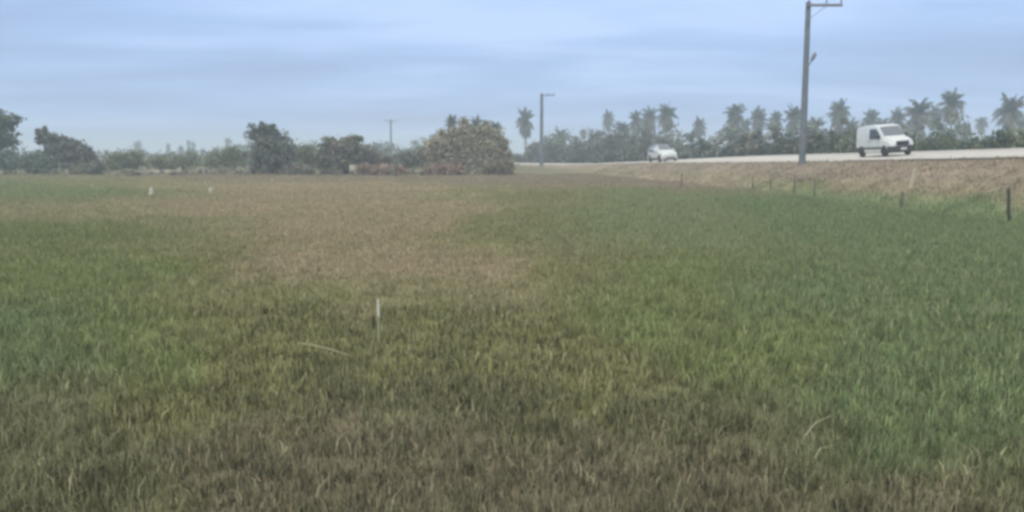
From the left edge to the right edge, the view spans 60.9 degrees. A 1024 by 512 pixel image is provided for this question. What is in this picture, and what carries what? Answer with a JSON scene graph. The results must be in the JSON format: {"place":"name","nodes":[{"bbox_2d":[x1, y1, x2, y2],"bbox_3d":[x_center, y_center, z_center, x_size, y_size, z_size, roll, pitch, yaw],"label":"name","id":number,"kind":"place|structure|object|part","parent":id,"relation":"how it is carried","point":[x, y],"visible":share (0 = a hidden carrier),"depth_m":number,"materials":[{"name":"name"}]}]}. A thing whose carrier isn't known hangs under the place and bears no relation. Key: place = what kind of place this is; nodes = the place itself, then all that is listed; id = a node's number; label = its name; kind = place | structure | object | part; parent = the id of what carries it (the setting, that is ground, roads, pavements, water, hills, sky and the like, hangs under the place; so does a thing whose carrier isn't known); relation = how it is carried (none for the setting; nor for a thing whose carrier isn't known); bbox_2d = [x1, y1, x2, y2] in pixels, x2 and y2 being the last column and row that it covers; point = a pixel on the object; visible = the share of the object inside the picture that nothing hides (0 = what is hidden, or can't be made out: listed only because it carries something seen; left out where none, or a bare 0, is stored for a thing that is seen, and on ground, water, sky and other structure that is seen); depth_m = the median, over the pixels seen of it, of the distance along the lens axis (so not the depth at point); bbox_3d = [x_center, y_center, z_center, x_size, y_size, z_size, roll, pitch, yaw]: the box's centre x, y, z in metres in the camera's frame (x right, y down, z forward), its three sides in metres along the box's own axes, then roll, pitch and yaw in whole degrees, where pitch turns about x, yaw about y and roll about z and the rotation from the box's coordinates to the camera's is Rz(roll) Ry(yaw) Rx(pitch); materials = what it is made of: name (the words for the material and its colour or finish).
{"place":"outdoors","nodes":[
{"label":"outdoors","id":0,"kind":"place"},
{"bbox_2d":[0,152,1023,511],"bbox_3d":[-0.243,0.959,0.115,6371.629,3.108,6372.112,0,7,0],"label":"ground","id":1,"kind":"structure","parent":0,"point":[714,172],"depth_m":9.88,"materials":[{"name":"green plant"}]},
{"bbox_2d":[0,109,26,152],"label":"tree","id":2,"kind":"object","parent":1,"relation":"on","point":[8,122],"visible":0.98,"depth_m":90.74,"materials":[{"name":"green plant"}]},
{"bbox_2d":[0,146,33,173],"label":"bush","id":3,"kind":"object","parent":1,"relation":"on","point":[8,164],"visible":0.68,"depth_m":89.97,"materials":[{"name":"green plant"}]},
{"bbox_2d":[12,152,65,173],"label":"bush","id":4,"kind":"object","parent":1,"relation":"on","point":[41,163],"visible":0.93,"depth_m":88.08,"materials":[{"name":"green plant"}]},
{"bbox_2d":[33,125,103,170],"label":"tree","id":5,"kind":"object","parent":1,"relation":"on","point":[72,149],"visible":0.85,"depth_m":92.39,"materials":[{"name":"green plant"}]},
{"bbox_2d":[65,160,112,174],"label":"bush","id":6,"kind":"object","parent":1,"relation":"on","point":[92,167],"visible":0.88,"depth_m":86.78,"materials":[{"name":"green plant"}]},
{"bbox_2d":[98,146,149,172],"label":"bush","id":7,"kind":"object","parent":1,"relation":"on","point":[135,161],"visible":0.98,"depth_m":95.28,"materials":[{"name":"green plant"}]},
{"bbox_2d":[132,140,142,149],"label":"coconut palm","id":8,"kind":"object","parent":1,"relation":"on","point":[136,144],"visible":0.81,"depth_m":416.19,"materials":[{"name":"green plant"}]},
{"bbox_2d":[148,187,154,194],"bbox_3d":[-19.641,-3.478,47.410,0.264,0.519,0.264,0,7,0],"label":"marker","id":9,"kind":"object","parent":1,"relation":"on","point":[151,190],"visible":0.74,"depth_m":47.30,"materials":[{"name":"white paint"}]},
{"bbox_2d":[149,170,178,172],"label":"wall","id":10,"kind":"structure","parent":1,"relation":"on","point":[157,171],"depth_m":94.46,"materials":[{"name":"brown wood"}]},
{"bbox_2d":[145,148,202,171],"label":"bush","id":11,"kind":"object","parent":1,"relation":"on","point":[159,163],"visible":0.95,"depth_m":99.15,"materials":[{"name":"green plant"}]},
{"bbox_2d":[177,144,184,153],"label":"coconut palm","id":12,"kind":"object","parent":1,"relation":"on","point":[180,149],"visible":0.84,"depth_m":356.94,"materials":[{"name":"green plant"}]},
{"bbox_2d":[198,143,250,170],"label":"bush","id":13,"kind":"object","parent":1,"relation":"on","point":[230,157],"visible":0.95,"depth_m":95.10,"materials":[{"name":"green plant"}]},
{"bbox_2d":[224,137,232,146],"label":"coconut palm","id":14,"kind":"object","parent":1,"relation":"on","point":[227,141],"visible":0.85,"depth_m":415.99,"materials":[{"name":"green plant"}]},
{"bbox_2d":[4,147,458,167],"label":"thicket","id":15,"kind":"object","parent":1,"relation":"on","point":[203,165],"visible":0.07,"depth_m":139.93,"materials":[{"name":"green plant"}]},
{"bbox_2d":[0,163,513,175],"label":"scrub","id":16,"kind":"object","parent":1,"relation":"on","point":[177,172],"visible":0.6,"depth_m":87.10,"materials":[{"name":"green plant"}]},
{"bbox_2d":[0,136,515,158],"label":"woodland","id":17,"kind":"object","parent":1,"relation":"on","point":[376,145],"visible":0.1,"depth_m":288.12,"materials":[{"name":"green plant"}]},
{"bbox_2d":[236,120,298,173],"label":"tree","id":18,"kind":"object","parent":1,"relation":"on","point":[271,149],"visible":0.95,"depth_m":88.74,"materials":[{"name":"green plant"}]},
{"bbox_2d":[281,161,315,174],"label":"bush","id":19,"kind":"object","parent":1,"relation":"on","point":[298,169],"visible":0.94,"depth_m":86.29,"materials":[{"name":"green plant"}]},
{"bbox_2d":[293,140,321,168],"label":"bush","id":20,"kind":"object","parent":1,"relation":"on","point":[302,154],"visible":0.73,"depth_m":94.92,"materials":[{"name":"green plant"}]},
{"bbox_2d":[298,342,350,355],"bbox_3d":[-2.131,1.060,9.896,0.756,0.091,0.026,3,8,27],"label":"stick","id":21,"kind":"object","parent":1,"relation":"on","point":[324,348],"visible":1,"depth_m":9.89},
{"bbox_2d":[308,133,375,174],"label":"tree","id":22,"kind":"object","parent":1,"relation":"on","point":[343,154],"visible":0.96,"depth_m":88.20,"materials":[{"name":"green plant"}]},
{"bbox_2d":[349,165,354,174],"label":"board","id":23,"kind":"object","parent":1,"relation":"on","point":[351,167],"visible":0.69,"depth_m":85.56,"materials":[{"name":"white paint"}]},
{"bbox_2d":[377,300,379,343],"bbox_3d":[-1.657,0.896,10.828,0.039,0.708,0.046,-2,7,-18],"label":"stake","id":24,"kind":"object","parent":1,"relation":"on","point":[378,308],"visible":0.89,"depth_m":10.81,"materials":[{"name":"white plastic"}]},
{"bbox_2d":[364,146,396,167],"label":"bush","id":25,"kind":"object","parent":1,"relation":"on","point":[380,158],"visible":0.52,"depth_m":91.02,"materials":[{"name":"green plant"}]},
{"bbox_2d":[352,162,410,175],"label":"bush","id":26,"kind":"object","parent":1,"relation":"on","point":[367,168],"visible":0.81,"depth_m":86.20,"materials":[{"name":"brown plant"}]},
{"bbox_2d":[384,119,396,154],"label":"utility pole","id":27,"kind":"object","parent":1,"relation":"on","point":[390,136],"visible":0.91,"depth_m":175.25,"materials":[{"name":"concrete"}]},
{"bbox_2d":[390,141,434,170],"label":"bush","id":28,"kind":"object","parent":1,"relation":"on","point":[413,158],"visible":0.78,"depth_m":95.19,"materials":[{"name":"green plant"}]},
{"bbox_2d":[419,161,465,174],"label":"bush","id":29,"kind":"object","parent":1,"relation":"on","point":[455,168],"visible":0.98,"depth_m":85.84,"materials":[{"name":"brown plant"}]},
{"bbox_2d":[444,114,457,130],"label":"coconut palm","id":30,"kind":"object","parent":1,"relation":"on","point":[451,121],"visible":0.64,"depth_m":148.09,"materials":[{"name":"green plant"}]},
{"bbox_2d":[421,116,519,172],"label":"tree","id":31,"kind":"object","parent":1,"relation":"on","point":[471,145],"visible":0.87,"depth_m":91.63,"materials":[{"name":"green plant"}]},
{"bbox_2d":[469,114,482,125],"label":"coconut palm","id":32,"kind":"object","parent":1,"relation":"on","point":[476,121],"visible":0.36,"depth_m":153.05,"materials":[{"name":"green plant"}]},
{"bbox_2d":[489,120,502,134],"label":"coconut palm","id":33,"kind":"object","parent":1,"relation":"on","point":[493,125],"visible":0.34,"depth_m":157.98,"materials":[{"name":"green plant"}]},
{"bbox_2d":[478,155,515,174],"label":"bush","id":34,"kind":"object","parent":1,"relation":"on","point":[497,167],"visible":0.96,"depth_m":85.96,"materials":[{"name":"green plant"}]},
{"bbox_2d":[515,106,533,146],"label":"coconut palm","id":35,"kind":"object","parent":1,"relation":"on","point":[525,124],"visible":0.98,"depth_m":211.94,"materials":[{"name":"green plant"}]},
{"bbox_2d":[539,93,554,165],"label":"utility pole","id":36,"kind":"object","parent":1,"relation":"on","point":[541,131],"visible":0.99,"depth_m":118.57,"materials":[{"name":"concrete"}]},
{"bbox_2d":[551,125,567,145],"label":"coconut palm","id":37,"kind":"object","parent":1,"relation":"on","point":[563,132],"visible":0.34,"depth_m":237.07,"materials":[{"name":"green plant"}]},
{"bbox_2d":[579,128,586,142],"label":"coconut palm","id":38,"kind":"object","parent":1,"relation":"on","point":[581,135],"visible":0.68,"depth_m":326.46,"materials":[{"name":"green plant"}]},
{"bbox_2d":[602,108,614,134],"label":"coconut palm","id":39,"kind":"object","parent":1,"relation":"on","point":[607,119],"visible":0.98,"depth_m":286.02,"materials":[{"name":"green plant"}]},
{"bbox_2d":[613,120,631,137],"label":"coconut palm","id":40,"kind":"object","parent":1,"relation":"on","point":[620,126],"visible":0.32,"depth_m":207.26,"materials":[{"name":"green plant"}]},
{"bbox_2d":[629,109,643,134],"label":"coconut palm","id":41,"kind":"object","parent":1,"relation":"on","point":[636,119],"visible":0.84,"depth_m":216.94,"materials":[{"name":"green plant"}]},
{"bbox_2d":[640,105,658,130],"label":"coconut palm","id":42,"kind":"object","parent":1,"relation":"on","point":[650,116],"visible":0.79,"depth_m":221.70,"materials":[{"name":"green plant"}]},
{"bbox_2d":[655,102,678,134],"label":"coconut palm","id":43,"kind":"object","parent":1,"relation":"on","point":[666,115],"visible":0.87,"depth_m":201.86,"materials":[{"name":"green plant"}]},
{"bbox_2d":[515,120,839,162],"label":"undergrowth","id":44,"kind":"object","parent":1,"relation":"on","point":[596,151],"visible":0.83,"depth_m":117.71,"materials":[{"name":"green plant"}]},
{"bbox_2d":[692,116,707,141],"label":"coconut palm","id":45,"kind":"object","parent":1,"relation":"on","point":[699,127],"visible":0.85,"depth_m":246.67,"materials":[{"name":"green plant"}]},
{"bbox_2d":[723,103,747,129],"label":"coconut palm","id":46,"kind":"object","parent":1,"relation":"on","point":[734,111],"visible":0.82,"depth_m":196.96,"materials":[{"name":"green plant"}]},
{"bbox_2d":[740,118,750,133],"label":"coconut palm","id":47,"kind":"object","parent":1,"relation":"on","point":[747,128],"visible":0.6,"depth_m":227.02,"materials":[{"name":"green plant"}]},
{"bbox_2d":[749,104,769,131],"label":"coconut palm","id":48,"kind":"object","parent":1,"relation":"on","point":[758,117],"visible":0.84,"depth_m":211.98,"materials":[{"name":"green plant"}]},
{"bbox_2d":[523,105,1017,155],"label":"palm saplings","id":49,"kind":"object","parent":1,"relation":"on","point":[843,121],"visible":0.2,"depth_m":148.02,"materials":[{"name":"green plant"}]},
{"bbox_2d":[768,111,783,128],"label":"coconut palm","id":50,"kind":"object","parent":1,"relation":"on","point":[775,115],"visible":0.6,"depth_m":221.86,"materials":[{"name":"green plant"}]},
{"bbox_2d":[793,175,795,192],"bbox_3d":[15.396,-3.832,47.445,0.102,1.163,0.116,3,7,22],"label":"fence post","id":51,"kind":"object","parent":1,"relation":"on","point":[794,183],"visible":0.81,"depth_m":47.40,"materials":[{"name":"brown wood"}]},
{"bbox_2d":[783,103,807,136],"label":"coconut palm","id":52,"kind":"object","parent":1,"relation":"on","point":[793,123],"visible":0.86,"depth_m":187.16,"materials":[{"name":"green plant"}]},
{"bbox_2d":[796,173,807,179],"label":"concrete block","id":53,"kind":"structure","parent":1,"relation":"on","point":[800,176],"depth_m":49.95,"materials":[{"name":"grey concrete"}]},
{"bbox_2d":[801,415,831,447],"bbox_3d":[2.484,1.437,7.106,0.009,0.180,0.624,6,9,41],"label":"stalk","id":54,"kind":"object","parent":1,"relation":"on","point":[812,427],"visible":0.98,"depth_m":7.03,"materials":[{"name":"beige plant"}]},
{"bbox_2d":[807,116,827,134],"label":"coconut palm","id":55,"kind":"object","parent":1,"relation":"on","point":[814,121],"visible":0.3,"depth_m":202.24,"materials":[{"name":"green plant"}]},
{"bbox_2d":[798,0,842,164],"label":"utility pole","id":56,"kind":"object","parent":1,"relation":"on","point":[803,120],"visible":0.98,"depth_m":53.93,"materials":[{"name":"concrete"}]},
{"bbox_2d":[826,98,851,131],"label":"coconut palm","id":57,"kind":"object","parent":1,"relation":"on","point":[839,111],"visible":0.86,"depth_m":192.01,"materials":[{"name":"green plant"}]},
{"bbox_2d":[842,117,859,136],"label":"coconut palm","id":58,"kind":"object","parent":1,"relation":"on","point":[850,124],"visible":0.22,"depth_m":197.54,"materials":[{"name":"green plant"}]},
{"bbox_2d":[862,107,883,124],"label":"coconut palm","id":59,"kind":"object","parent":1,"relation":"on","point":[871,117],"visible":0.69,"depth_m":211.94,"materials":[{"name":"green plant"}]},
{"bbox_2d":[887,106,906,126],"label":"coconut palm","id":60,"kind":"object","parent":1,"relation":"on","point":[897,115],"visible":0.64,"depth_m":202.09,"materials":[{"name":"green plant"}]},
{"bbox_2d":[900,191,902,207],"bbox_3d":[16.057,-2.237,35.882,0.098,0.854,0.108,3,7,22],"label":"fence post","id":61,"kind":"object","parent":1,"relation":"on","point":[901,200],"visible":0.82,"depth_m":35.84,"materials":[{"name":"grey wood"}]},
{"bbox_2d":[909,169,916,187],"bbox_3d":[17.801,-3.385,38.680,0.296,0.989,0.218,-3,7,-22],"label":"fence post","id":62,"kind":"object","parent":1,"relation":"on","point":[912,181],"visible":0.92,"depth_m":38.61,"materials":[{"name":"brown wood"}]},
{"bbox_2d":[902,97,933,139],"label":"coconut palm","id":63,"kind":"object","parent":1,"relation":"on","point":[916,112],"visible":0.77,"depth_m":167.26,"materials":[{"name":"green plant"}]},
{"bbox_2d":[823,125,1023,153],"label":"hedge","id":64,"kind":"object","parent":1,"relation":"on","point":[844,144],"visible":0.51,"depth_m":59.31,"materials":[{"name":"green plant"}]},
{"bbox_2d":[926,104,940,136],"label":"coconut palm","id":65,"kind":"object","parent":1,"relation":"on","point":[933,112],"visible":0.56,"depth_m":221.88,"materials":[{"name":"green plant"}]},
{"bbox_2d":[933,88,966,128],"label":"coconut palm","id":66,"kind":"object","parent":1,"relation":"on","point":[951,100],"visible":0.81,"depth_m":162.38,"materials":[{"name":"green plant"}]},
{"bbox_2d":[958,120,971,137],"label":"coconut palm","id":67,"kind":"object","parent":1,"relation":"on","point":[965,123],"visible":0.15,"depth_m":212.38,"materials":[{"name":"green plant"}]},
{"bbox_2d":[974,116,988,139],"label":"coconut palm","id":68,"kind":"object","parent":1,"relation":"on","point":[981,122],"visible":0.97,"depth_m":266.64,"materials":[{"name":"green plant"}]},
{"bbox_2d":[991,92,1023,135],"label":"coconut palm","id":69,"kind":"object","parent":1,"relation":"on","point":[1009,111],"visible":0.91,"depth_m":165.19,"materials":[{"name":"green plant"}]},
{"bbox_2d":[1007,188,1010,220],"bbox_3d":[16.637,-1.621,29.140,0.231,1.292,0.129,0,7,0],"label":"fence post","id":70,"kind":"object","parent":1,"relation":"on","point":[1008,203],"visible":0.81,"depth_m":29.08,"materials":[{"name":"grey wood"}]},
{"bbox_2d":[0,0,1023,151],"label":"sky","id":71,"kind":"structure","parent":0,"point":[111,75],"materials":[{"name":"blue"}]},
{"bbox_2d":[144,148,1023,164],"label":"road","id":72,"kind":"structure","parent":0,"point":[969,153],"depth_m":57.11,"materials":[{"name":"grey asphalt"}]},
{"bbox_2d":[648,144,677,161],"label":"car","id":73,"kind":"object","parent":72,"relation":"on","point":[661,152],"visible":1,"depth_m":85.23,"materials":[{"name":"white metal"}]},
{"bbox_2d":[856,124,913,156],"bbox_3d":[23.151,-7.201,54.105,2.134,1.986,3.938,-6,7,-9],"label":"van","id":74,"kind":"object","parent":72,"relation":"on","point":[884,140],"visible":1,"depth_m":53.30,"materials":[{"name":"white metal"}]},
{"bbox_3d":[22.394,-7.507,53.643,0.074,0.623,1.169,-1,7,-10],"label":"side window","id":75,"kind":"part","parent":74,"relation":"part of","materials":[{"name":"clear glass"}]},
{"bbox_2d":[846,157,1023,161],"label":"road edge","id":76,"kind":"object","parent":72,"relation":"on","point":[944,159],"visible":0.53,"depth_m":40.30,"materials":[{"name":"grey concrete"}]}
]}

